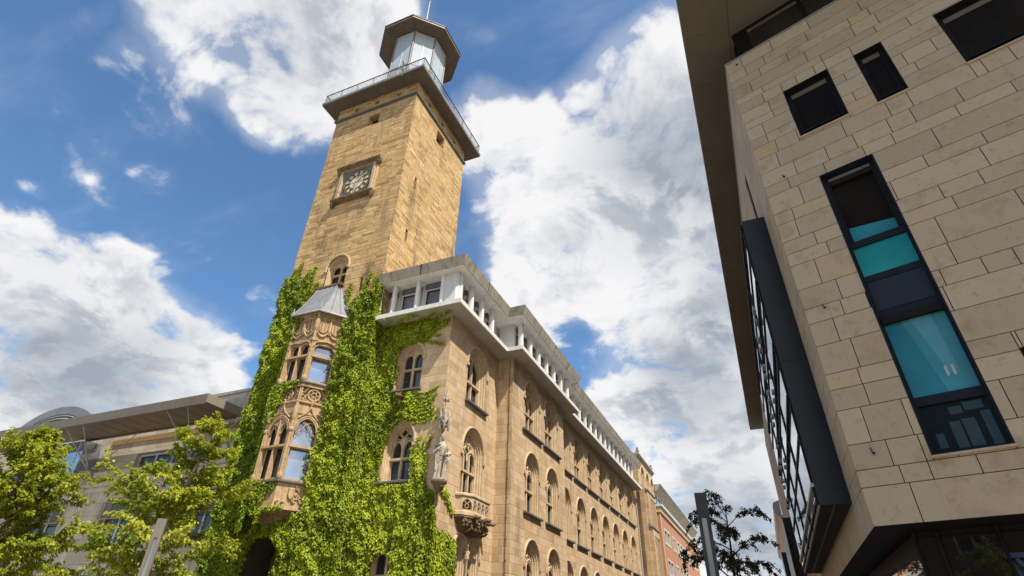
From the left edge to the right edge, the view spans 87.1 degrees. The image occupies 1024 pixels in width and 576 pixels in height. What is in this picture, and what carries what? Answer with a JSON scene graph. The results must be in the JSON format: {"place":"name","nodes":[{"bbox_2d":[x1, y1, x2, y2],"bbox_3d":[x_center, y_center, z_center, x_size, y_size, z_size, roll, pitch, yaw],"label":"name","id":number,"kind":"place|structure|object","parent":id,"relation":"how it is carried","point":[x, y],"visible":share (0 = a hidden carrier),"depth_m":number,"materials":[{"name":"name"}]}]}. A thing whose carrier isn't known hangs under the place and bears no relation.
{"place":"outdoors","nodes":[
{"label":"outdoors","id":0,"kind":"place"},
{"bbox_2d":[0,388,251,575],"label":"civic building","id":1,"kind":"structure","parent":0,"point":[141,435],"depth_m":38.01,"materials":[{"name":"grey concrete"}]},
{"bbox_2d":[12,505,65,535],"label":"window","id":2,"kind":"structure","parent":1,"relation":"in","point":[50,525],"depth_m":38.70,"materials":[{"name":"glass"}]},
{"bbox_2d":[94,499,151,550],"bbox_3d":[-25.680,15.535,35.650,5.300,3.220,0.558,-12,-36,20],"label":"window","id":3,"kind":"structure","parent":1,"relation":"in","point":[107,519],"depth_m":36.29,"materials":[{"name":"glass"}]},
{"bbox_2d":[136,449,198,467],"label":"window","id":4,"kind":"structure","parent":1,"relation":"in","point":[151,458],"depth_m":38.59,"materials":[{"name":"glass"}]},
{"bbox_2d":[183,490,220,545],"bbox_3d":[-18.641,14.017,33.067,4.000,3.220,0.558,-12,-36,20],"label":"window","id":5,"kind":"structure","parent":1,"relation":"in","point":[205,518],"depth_m":33.28,"materials":[{"name":"glass"}]},
{"bbox_2d":[0,0,784,575],"label":"sky","id":6,"kind":"structure","parent":0,"point":[162,162],"materials":[{"name":"blue"}]},
{"bbox_2d":[397,60,405,75],"bbox_3d":[-7.864,-15.646,38.396,0.551,0.415,1.251,19,-37,-25],"label":"gull","id":7,"kind":"object","parent":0,"point":[403,67],"visible":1,"depth_m":38.34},
{"bbox_2d":[632,447,664,575],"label":"stair block","id":8,"kind":"structure","parent":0,"point":[652,557],"depth_m":59.75,"materials":[{"name":"stone"}]},
{"bbox_2d":[640,466,644,486],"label":"window","id":9,"kind":"structure","parent":8,"relation":"in","point":[641,469],"depth_m":64.87,"materials":[{"name":"stone"}]},
{"bbox_2d":[645,473,649,489],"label":"window","id":10,"kind":"structure","parent":8,"relation":"in","point":[646,475],"depth_m":67.20,"materials":[{"name":"stone"}]},
{"bbox_2d":[650,478,655,503],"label":"window","id":11,"kind":"structure","parent":8,"relation":"in","point":[651,483],"depth_m":69.29,"materials":[{"name":"stone"}]},
{"bbox_2d":[653,484,699,575],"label":"brick building","id":12,"kind":"structure","parent":0,"point":[673,521],"depth_m":74.07,"materials":[{"name":"brick"}]},
{"bbox_2d":[664,528,671,548],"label":"window","id":13,"kind":"structure","parent":12,"relation":"in","point":[667,535],"depth_m":70.05,"materials":[{"name":"glass"}]},
{"bbox_2d":[667,558,674,575],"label":"window","id":14,"kind":"structure","parent":12,"relation":"in","point":[670,564],"depth_m":68.14,"materials":[{"name":"metal"}]},
{"bbox_2d":[672,536,676,552],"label":"window","id":15,"kind":"structure","parent":12,"relation":"in","point":[673,539],"depth_m":74.29,"materials":[{"name":"glass"}]},
{"bbox_2d":[675,564,679,575],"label":"window","id":16,"kind":"structure","parent":12,"relation":"in","point":[677,567],"depth_m":72.42,"materials":[{"name":"metal"}]},
{"bbox_2d":[677,541,680,556],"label":"window","id":17,"kind":"structure","parent":12,"relation":"in","point":[678,545],"depth_m":77.73,"materials":[{"name":"glass"}]},
{"bbox_2d":[699,564,706,575],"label":"street house","id":18,"kind":"structure","parent":0,"point":[702,568],"depth_m":103.45,"materials":[{"name":"paint"}]},
{"bbox_2d":[772,500,785,559],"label":"corner house","id":19,"kind":"structure","parent":0,"point":[778,516],"depth_m":60.20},
{"bbox_2d":[676,0,1023,575],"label":"office building","id":20,"kind":"structure","parent":0,"point":[864,164],"depth_m":13.79,"materials":[{"name":"stone"}]},
{"bbox_2d":[783,69,851,138],"bbox_3d":[9.252,-5.575,16.446,1.367,2.184,0.728,-12,-36,20],"label":"window","id":21,"kind":"structure","parent":20,"relation":"in","point":[815,103],"depth_m":16.60,"materials":[{"name":"glass"}]},
{"bbox_2d":[853,42,911,104],"bbox_3d":[10.639,-6.093,15.495,0.810,2.244,0.473,-24,-41,34],"label":"window","id":22,"kind":"structure","parent":20,"relation":"in","point":[879,71],"depth_m":15.57,"materials":[{"name":"glass"}]},
{"bbox_2d":[819,154,1020,458],"bbox_3d":[9.156,-0.040,12.761,1.386,7.904,0.734,-12,-36,20],"label":"tall window","id":23,"kind":"structure","parent":20,"relation":"in","point":[955,410],"depth_m":12.30,"materials":[{"name":"glass"}]},
{"bbox_2d":[933,0,1023,64],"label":"window","id":24,"kind":"structure","parent":20,"relation":"in","point":[978,29],"depth_m":14.22,"materials":[{"name":"glass"}]},
{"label":"pavement","id":25,"kind":"structure","parent":0,"visible":0},
{"bbox_2d":[0,423,123,575],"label":"tree","id":26,"kind":"object","parent":25,"relation":"on","point":[30,451],"visible":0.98,"depth_m":23.39,"materials":[{"name":"green plant"}]},
{"bbox_2d":[137,518,167,575],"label":"street lamp","id":27,"kind":"object","parent":25,"relation":"on","point":[152,548],"visible":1,"depth_m":15.91,"materials":[{"name":"metal"}]},
{"bbox_2d":[73,411,261,575],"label":"tree","id":28,"kind":"object","parent":25,"relation":"on","point":[175,508],"visible":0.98,"depth_m":21.15,"materials":[{"name":"green plant"}]},
{"bbox_2d":[205,0,479,575],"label":"clock tower","id":29,"kind":"structure","parent":25,"relation":"on","point":[402,149],"depth_m":36.38,"materials":[{"name":"stone"}]},
{"bbox_2d":[267,548,284,575],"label":"window","id":30,"kind":"structure","parent":29,"relation":"in","point":[272,560],"depth_m":26.16,"materials":[{"name":"stone"}]},
{"bbox_2d":[193,261,384,575],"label":"ivy","id":31,"kind":"object","parent":29,"relation":"attached to","point":[323,499],"visible":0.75,"depth_m":26.48,"materials":[{"name":"green plant"}]},
{"bbox_2d":[316,254,349,290],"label":"window","id":32,"kind":"structure","parent":29,"relation":"in","point":[337,270],"depth_m":33.73,"materials":[{"name":"stone"}]},
{"bbox_2d":[340,253,643,575],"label":"town hall","id":33,"kind":"structure","parent":25,"relation":"on","point":[544,461],"depth_m":30.88,"materials":[{"name":"stone"}]},
{"bbox_2d":[363,538,398,575],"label":"window","id":34,"kind":"structure","parent":33,"relation":"in","point":[379,566],"depth_m":23.53,"materials":[{"name":"stone"}]},
{"bbox_2d":[388,292,398,312],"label":"attic window","id":35,"kind":"structure","parent":33,"relation":"in","point":[390,296],"depth_m":31.28,"materials":[{"name":"metal"}]},
{"bbox_2d":[374,419,415,484],"bbox_3d":[-5.375,7.854,25.897,1.940,3.110,0.780,-12,-36,20],"label":"window","id":36,"kind":"structure","parent":33,"relation":"in","point":[395,463],"depth_m":26.02,"materials":[{"name":"stone"}]},
{"bbox_2d":[339,310,457,575],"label":"ivy","id":37,"kind":"object","parent":33,"relation":"attached to","point":[446,554],"visible":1,"depth_m":24.39,"materials":[{"name":"green plant"}]},
{"bbox_2d":[395,392,403,405],"bbox_3d":[-5.548,5.515,26.856,0.629,0.804,0.462,29,-42,-35],"label":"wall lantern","id":38,"kind":"object","parent":33,"relation":"attached to","point":[399,396],"depth_m":26.70,"materials":[{"name":"stone"}]},
{"bbox_2d":[388,342,425,393],"bbox_3d":[-5.300,4.186,28.317,1.940,2.860,0.780,-12,-36,20],"label":"window","id":39,"kind":"structure","parent":33,"relation":"in","point":[410,361],"depth_m":28.55,"materials":[{"name":"stone"}]},
{"bbox_2d":[400,287,421,309],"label":"attic window","id":40,"kind":"structure","parent":33,"relation":"in","point":[408,297],"depth_m":30.92,"materials":[{"name":"glass"}]},
{"bbox_2d":[424,281,440,304],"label":"attic window","id":41,"kind":"structure","parent":33,"relation":"in","point":[432,295],"depth_m":30.39,"materials":[{"name":"glass"}]},
{"bbox_2d":[431,433,450,479],"bbox_3d":[-3.175,7.583,24.301,0.805,2.154,0.797,-12,-36,20],"label":"statue","id":42,"kind":"object","parent":33,"relation":"on","point":[442,459],"visible":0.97,"depth_m":24.09,"materials":[{"name":"stone"}]},
{"bbox_2d":[454,532,468,575],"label":"window","id":43,"kind":"structure","parent":33,"relation":"in","point":[460,542],"depth_m":25.08,"materials":[{"name":"stone"}]},
{"bbox_2d":[464,290,474,303],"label":"attic window","id":44,"kind":"structure","parent":33,"relation":"in","point":[466,292],"depth_m":31.14,"materials":[{"name":"glass"}]},
{"bbox_2d":[459,426,485,496],"bbox_3d":[-2.244,8.916,27.691,0.680,3.520,2.700,-12,-36,20],"label":"window","id":45,"kind":"structure","parent":33,"relation":"in","point":[473,457],"depth_m":28.19,"materials":[{"name":"stone"}]},
{"bbox_2d":[465,538,481,575],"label":"window","id":46,"kind":"structure","parent":33,"relation":"in","point":[472,567],"depth_m":26.10,"materials":[{"name":"stone"}]},
{"bbox_2d":[465,347,488,416],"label":"window","id":47,"kind":"structure","parent":33,"relation":"in","point":[477,377],"depth_m":30.68,"materials":[{"name":"stone"}]},
{"bbox_2d":[474,302,484,314],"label":"attic window","id":48,"kind":"structure","parent":33,"relation":"in","point":[476,305],"depth_m":32.15,"materials":[{"name":"glass"}]},
{"bbox_2d":[484,313,488,326],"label":"attic window","id":49,"kind":"structure","parent":33,"relation":"in","point":[486,320],"depth_m":33.24,"materials":[{"name":"glass"}]},
{"bbox_2d":[515,327,517,345],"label":"attic window","id":50,"kind":"structure","parent":33,"relation":"in","point":[516,341],"depth_m":34.67,"materials":[{"name":"glass"}]},
{"bbox_2d":[524,337,526,348],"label":"attic window","id":51,"kind":"structure","parent":33,"relation":"in","point":[525,340],"depth_m":35.87,"materials":[{"name":"glass"}]},
{"bbox_2d":[523,538,541,575],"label":"window","id":52,"kind":"structure","parent":33,"relation":"in","point":[531,561],"depth_m":30.23,"materials":[{"name":"stone"}]},
{"bbox_2d":[522,380,543,444],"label":"window","id":53,"kind":"structure","parent":33,"relation":"in","point":[532,408],"depth_m":35.01,"materials":[{"name":"stone"}]},
{"bbox_2d":[523,452,543,521],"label":"window","id":54,"kind":"structure","parent":33,"relation":"in","point":[531,467],"depth_m":32.44,"materials":[{"name":"stone"}]},
{"bbox_2d":[532,347,535,358],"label":"attic window","id":55,"kind":"structure","parent":33,"relation":"in","point":[533,349],"depth_m":37.04,"materials":[{"name":"glass"}]},
{"bbox_2d":[543,400,561,459],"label":"window","id":56,"kind":"structure","parent":33,"relation":"in","point":[550,415],"depth_m":37.80,"materials":[{"name":"stone"}]},
{"bbox_2d":[545,467,562,531],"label":"window","id":57,"kind":"structure","parent":33,"relation":"in","point":[552,491],"depth_m":35.16,"materials":[{"name":"stone"}]},
{"bbox_2d":[546,548,561,575],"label":"window","id":58,"kind":"structure","parent":33,"relation":"in","point":[553,567],"depth_m":33.06,"materials":[{"name":"stone"}]},
{"bbox_2d":[563,422,574,477],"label":"window","id":59,"kind":"structure","parent":33,"relation":"in","point":[566,437],"depth_m":41.71,"materials":[{"name":"stone"}]},
{"bbox_2d":[565,486,575,543],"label":"window","id":60,"kind":"structure","parent":33,"relation":"in","point":[568,501],"depth_m":38.92,"materials":[{"name":"stone"}]},
{"bbox_2d":[567,559,573,575],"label":"window","id":61,"kind":"structure","parent":33,"relation":"in","point":[570,571],"depth_m":36.77,"materials":[{"name":"stone"}]},
{"bbox_2d":[573,436,587,488],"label":"window","id":62,"kind":"structure","parent":33,"relation":"in","point":[578,451],"depth_m":44.33,"materials":[{"name":"stone"}]},
{"bbox_2d":[576,497,589,550],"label":"window","id":63,"kind":"structure","parent":33,"relation":"in","point":[580,507],"depth_m":41.60,"materials":[{"name":"stone"}]},
{"bbox_2d":[579,566,588,575],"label":"window","id":64,"kind":"structure","parent":33,"relation":"in","point":[582,572],"depth_m":39.43,"materials":[{"name":"stone"}]},
{"bbox_2d":[586,449,599,497],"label":"window","id":65,"kind":"structure","parent":33,"relation":"in","point":[591,464],"depth_m":47.15,"materials":[{"name":"stone"}]},
{"bbox_2d":[590,507,602,557],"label":"window","id":66,"kind":"structure","parent":33,"relation":"in","point":[594,525],"depth_m":44.39,"materials":[{"name":"stone"}]},
{"bbox_2d":[598,460,610,506],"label":"window","id":67,"kind":"structure","parent":33,"relation":"in","point":[601,468],"depth_m":50.03,"materials":[{"name":"stone"}]},
{"bbox_2d":[602,515,613,562],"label":"window","id":68,"kind":"structure","parent":33,"relation":"in","point":[605,524],"depth_m":47.20,"materials":[{"name":"stone"}]},
{"bbox_2d":[608,470,620,514],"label":"window","id":69,"kind":"structure","parent":33,"relation":"in","point":[612,483],"depth_m":52.79,"materials":[{"name":"stone"}]},
{"bbox_2d":[612,523,623,567],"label":"window","id":70,"kind":"structure","parent":33,"relation":"in","point":[616,537],"depth_m":50.01,"materials":[{"name":"stone"}]},
{"bbox_2d":[618,479,628,521],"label":"window","id":71,"kind":"structure","parent":33,"relation":"in","point":[621,492],"depth_m":55.69,"materials":[{"name":"stone"}]},
{"bbox_2d":[622,529,632,571],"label":"window","id":72,"kind":"structure","parent":33,"relation":"in","point":[625,544],"depth_m":52.83,"materials":[{"name":"stone"}]},
{"bbox_2d":[626,488,636,527],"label":"window","id":73,"kind":"structure","parent":33,"relation":"in","point":[628,494],"depth_m":58.51,"materials":[{"name":"stone"}]},
{"bbox_2d":[630,536,640,575],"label":"window","id":74,"kind":"structure","parent":33,"relation":"in","point":[633,544],"depth_m":55.62,"materials":[{"name":"stone"}]},
{"bbox_2d":[694,492,719,575],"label":"street lamp","id":75,"kind":"object","parent":25,"relation":"on","point":[709,551],"visible":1,"depth_m":11.65,"materials":[{"name":"metal"}]},
{"bbox_2d":[679,489,781,575],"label":"tree","id":76,"kind":"object","parent":25,"relation":"on","point":[732,564],"visible":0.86,"depth_m":34.39,"materials":[{"name":"green plant"}]}
]}

